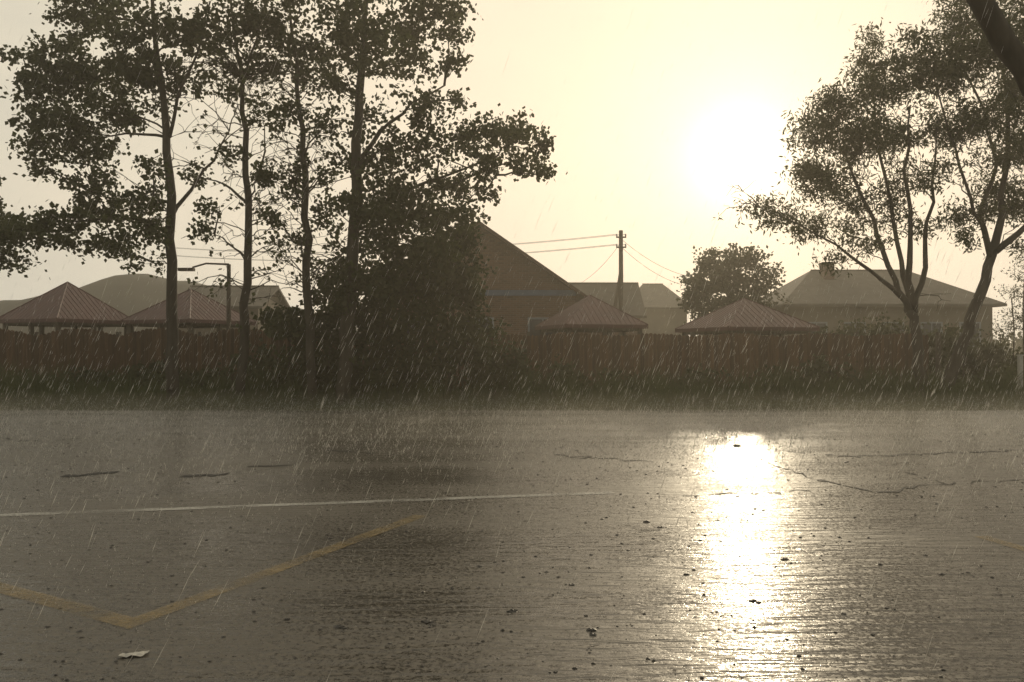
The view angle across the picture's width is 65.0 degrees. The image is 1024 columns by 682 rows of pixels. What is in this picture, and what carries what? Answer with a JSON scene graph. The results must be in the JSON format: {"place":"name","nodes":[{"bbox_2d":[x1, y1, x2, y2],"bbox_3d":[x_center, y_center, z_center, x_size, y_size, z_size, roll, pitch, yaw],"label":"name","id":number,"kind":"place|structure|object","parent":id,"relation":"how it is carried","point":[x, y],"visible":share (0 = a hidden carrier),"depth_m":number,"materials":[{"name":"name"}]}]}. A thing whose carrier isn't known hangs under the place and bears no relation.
{"place":"outdoors","nodes":[
{"label":"outdoors","id":0,"kind":"place"},
{"bbox_2d":[0,274,318,361],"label":"hill","id":1,"kind":"structure","parent":0,"point":[117,288],"depth_m":73.36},
{"bbox_2d":[178,285,289,363],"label":"shed","id":2,"kind":"structure","parent":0,"point":[257,305],"depth_m":41.34,"materials":[{"name":"paint"}]},
{"bbox_2d":[384,227,575,380],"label":"walls","id":3,"kind":"structure","parent":0,"point":[521,275],"depth_m":34.02,"materials":[{"name":"brick"}]},
{"bbox_2d":[407,319,552,336],"bbox_3d":[-1.345,-0.255,33.992,6.503,1.400,0.020,0,-1,0],"label":"window glass","id":4,"kind":"object","parent":3,"relation":"in","point":[533,323],"visible":0.12,"depth_m":33.99,"materials":[{"name":"black glass"}]},
{"bbox_2d":[409,317,559,353],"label":"window frames","id":5,"kind":"structure","parent":3,"relation":"attached to","point":[542,318],"depth_m":33.95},
{"bbox_2d":[461,220,586,301],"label":"roof","id":6,"kind":"structure","parent":3,"relation":"on","point":[580,295],"depth_m":33.59,"materials":[{"name":"brown"}]},
{"bbox_2d":[485,290,575,295],"bbox_3d":[-1.395,-2.038,33.972,8.183,0.240,0.090,0,-1,0],"label":"trim band","id":7,"kind":"object","parent":3,"relation":"attached to","point":[531,292],"depth_m":33.93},
{"bbox_2d":[0,353,1023,410],"bbox_3d":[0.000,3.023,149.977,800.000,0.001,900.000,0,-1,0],"label":"ground","id":8,"kind":"structure","parent":0,"point":[582,407],"depth_m":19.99,"materials":[{"name":"green plant"}]},
{"bbox_2d":[0,177,96,279],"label":"poplar tree","id":9,"kind":"object","parent":8,"relation":"on","point":[7,240],"visible":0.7,"depth_m":21.56,"materials":[{"name":"green plant"}]},
{"bbox_2d":[0,282,127,335],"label":"gazebo","id":10,"kind":"object","parent":8,"relation":"on","point":[71,303],"visible":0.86,"depth_m":27.76,"materials":[{"name":"red metal"}]},
{"bbox_2d":[0,0,282,404],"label":"poplar tree","id":11,"kind":"object","parent":8,"relation":"on","point":[85,77],"visible":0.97,"depth_m":21.24,"materials":[{"name":"green plant"}]},
{"bbox_2d":[0,340,283,393],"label":"shrub","id":12,"kind":"object","parent":8,"relation":"on","point":[147,373],"visible":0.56,"depth_m":23.49,"materials":[{"name":"green plant"}]},
{"bbox_2d":[121,289,256,370],"bbox_3d":[-11.393,-0.034,28.501,3.193,3.648,3.193,0,-1,24],"label":"gazebo","id":13,"kind":"object","parent":8,"relation":"on","point":[215,313],"visible":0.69,"depth_m":27.68,"materials":[{"name":"red metal"}]},
{"bbox_2d":[178,263,230,330],"bbox_3d":[-10.123,-0.410,26.506,1.740,4.358,0.200,0,-1,0],"label":"street lamp","id":14,"kind":"object","parent":8,"relation":"on","point":[228,312],"visible":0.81,"depth_m":26.46,"materials":[{"name":"grey metal"}]},
{"bbox_2d":[172,0,302,396],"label":"poplar tree","id":15,"kind":"object","parent":8,"relation":"on","point":[250,23],"visible":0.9,"depth_m":21.37,"materials":[{"name":"green plant"}]},
{"bbox_2d":[227,0,370,404],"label":"poplar tree","id":16,"kind":"object","parent":8,"relation":"on","point":[301,68],"visible":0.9,"depth_m":21.13,"materials":[{"name":"green plant"}]},
{"bbox_2d":[250,242,474,399],"bbox_3d":[-4.237,-0.478,22.211,6.478,4.605,3.491,0,-1,0],"label":"shrub","id":17,"kind":"object","parent":8,"relation":"on","point":[295,328],"visible":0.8,"depth_m":21.82,"materials":[{"name":"green plant"}]},
{"bbox_2d":[280,0,567,406],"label":"poplar tree","id":18,"kind":"object","parent":8,"relation":"on","point":[390,207],"visible":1,"depth_m":20.59,"materials":[{"name":"green plant"}]},
{"bbox_2d":[162,230,690,335],"bbox_3d":[-7.084,-2.075,45.435,33.703,8.173,3.070,0,-1,19],"label":"utility pole","id":19,"kind":"object","parent":8,"relation":"on","point":[619,292],"visible":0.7,"depth_m":39.98,"materials":[{"name":"brown wood"}]},
{"bbox_2d":[0,327,940,395],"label":"wooden fence","id":20,"kind":"object","parent":8,"relation":"on","point":[124,349],"visible":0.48,"depth_m":24.40,"materials":[{"name":"brown wood"}]},
{"bbox_2d":[405,217,538,399],"bbox_3d":[-1.361,-0.923,22.934,3.930,5.422,2.856,0,-1,-25],"label":"shrub","id":21,"kind":"object","parent":8,"relation":"on","point":[472,302],"visible":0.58,"depth_m":22.62,"materials":[{"name":"green plant"}]},
{"bbox_2d":[535,295,648,368],"bbox_3d":[2.708,0.082,28.000,3.037,3.406,3.038,0,-1,-17],"label":"gazebo","id":22,"kind":"object","parent":8,"relation":"on","point":[595,311],"visible":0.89,"depth_m":27.04,"materials":[{"name":"red metal"}]},
{"bbox_2d":[568,282,646,375],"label":"brick annex","id":23,"kind":"object","parent":8,"relation":"on","point":[635,306],"visible":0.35,"depth_m":43.43,"materials":[{"name":"brick"}]},
{"bbox_2d":[639,283,689,368],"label":"cottage","id":24,"kind":"structure","parent":8,"relation":"on","point":[657,319],"depth_m":62.02,"materials":[{"name":"paint"}]},
{"bbox_2d":[334,328,1022,360],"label":"distant treeline","id":25,"kind":"object","parent":8,"relation":"on","point":[1018,343],"depth_m":91.38,"materials":[{"name":"green plant"}]},
{"bbox_2d":[520,353,861,395],"bbox_3d":[5.309,1.083,23.302,10.293,1.499,2.342,0,-1,0],"label":"shrub","id":26,"kind":"object","parent":8,"relation":"on","point":[818,363],"visible":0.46,"depth_m":23.05,"materials":[{"name":"green plant"}]},
{"bbox_2d":[671,242,791,336],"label":"apple tree","id":27,"kind":"object","parent":8,"relation":"on","point":[710,265],"visible":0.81,"depth_m":41.57,"materials":[{"name":"green plant"}]},
{"bbox_2d":[675,298,819,371],"bbox_3d":[8.097,0.138,28.000,3.528,3.292,3.528,0,-1,-17],"label":"gazebo","id":28,"kind":"object","parent":8,"relation":"on","point":[751,319],"visible":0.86,"depth_m":26.95,"materials":[{"name":"red metal"}]},
{"bbox_2d":[713,17,967,398],"bbox_3d":[9.460,-3.663,22.320,7.403,10.935,4.005,0,-1,-17],"label":"willow tree","id":29,"kind":"object","parent":8,"relation":"on","point":[871,84],"visible":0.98,"depth_m":22.27,"materials":[{"name":"green plant"}]},
{"bbox_2d":[814,311,1023,381],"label":"shrub","id":30,"kind":"object","parent":8,"relation":"on","point":[947,344],"visible":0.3,"depth_m":26.85,"materials":[{"name":"green plant"}]},
{"bbox_2d":[853,346,1023,389],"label":"shrub","id":31,"kind":"object","parent":8,"relation":"on","point":[1012,361],"visible":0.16,"depth_m":24.53,"materials":[{"name":"green plant"}]},
{"bbox_2d":[880,0,1023,398],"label":"willow tree","id":32,"kind":"object","parent":8,"relation":"on","point":[950,71],"visible":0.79,"depth_m":21.65,"materials":[{"name":"green plant"}]},
{"bbox_2d":[966,0,1023,96],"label":"leaning tree","id":33,"kind":"object","parent":8,"relation":"on","point":[1007,45],"visible":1,"depth_m":7.96,"materials":[{"name":"brown plant"}]},
{"bbox_2d":[985,236,1023,384],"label":"willow shrub","id":34,"kind":"object","parent":8,"relation":"on","point":[1019,277],"visible":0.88,"depth_m":29.99,"materials":[{"name":"green plant"}]},
{"bbox_2d":[1016,355,1023,393],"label":"marker post","id":35,"kind":"object","parent":8,"relation":"on","point":[1019,364],"visible":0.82,"depth_m":22.45,"materials":[{"name":"plastic"}]},
{"bbox_2d":[0,410,1023,681],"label":"road","id":36,"kind":"structure","parent":0,"point":[970,610],"depth_m":5.94,"materials":[{"name":"grey asphalt"}]},
{"bbox_2d":[116,650,149,656],"bbox_3d":[-1.850,1.525,3.925,0.143,0.012,0.072,0,-1,-10],"label":"crumpled paper","id":37,"kind":"object","parent":36,"relation":"on","point":[141,653],"visible":1,"depth_m":3.92,"materials":[{"name":"white paper"}]},
{"bbox_2d":[6,515,418,626],"bbox_3d":[-2.719,1.558,6.505,3.384,0.001,3.164,0,-1,30],"label":"yellow road marking","id":38,"kind":"object","parent":36,"relation":"on","point":[278,569],"visible":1,"depth_m":4.91,"materials":[{"name":"beige paint"}]},
{"bbox_2d":[0,492,612,515],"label":"white road line","id":39,"kind":"object","parent":36,"relation":"on","point":[259,505],"visible":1,"depth_m":7.77,"materials":[{"name":"grey paint"}]},
{"bbox_2d":[0,438,1022,529],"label":"road cracks","id":40,"kind":"object","parent":36,"relation":"on","point":[190,475],"visible":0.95,"depth_m":9.64,"materials":[{"name":"black asphalt"}]},
{"bbox_2d":[0,395,1023,643],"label":"rain splashes","id":41,"kind":"object","parent":36,"relation":"on","point":[74,419],"visible":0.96,"depth_m":13.90,"materials":[{"name":"white"}]},
{"bbox_2d":[0,420,1023,680],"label":"road debris","id":42,"kind":"object","parent":36,"relation":"on","point":[430,624],"visible":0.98,"depth_m":5.69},
{"bbox_2d":[0,0,1023,681],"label":"rain","id":43,"kind":"object","parent":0,"point":[524,380],"visible":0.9,"depth_m":12.80,"materials":[{"name":"white"}]},
{"bbox_2d":[0,0,1023,347],"label":"sky","id":44,"kind":"structure","parent":0,"point":[633,59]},
{"bbox_2d":[750,306,992,376],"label":"walls","id":45,"kind":"structure","parent":0,"point":[943,314],"depth_m":44.02,"materials":[{"name":"paint"}]},
{"bbox_2d":[761,269,1006,307],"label":"roof","id":46,"kind":"structure","parent":45,"relation":"on","point":[843,288],"depth_m":45.08,"materials":[{"name":"tile"}]},
{"bbox_2d":[818,262,834,278],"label":"chimney","id":47,"kind":"object","parent":46,"relation":"on","point":[827,276],"visible":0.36,"depth_m":46.74,"materials":[{"name":"brick"}]},
{"bbox_2d":[809,322,980,346],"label":"window frames","id":48,"kind":"structure","parent":45,"relation":"attached to","point":[903,323],"depth_m":43.95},
{"bbox_2d":[812,323,978,345],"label":"window glass","id":49,"kind":"object","parent":48,"relation":"in","point":[935,325],"visible":0.26,"depth_m":43.99,"materials":[{"name":"grey glass"}]}
]}

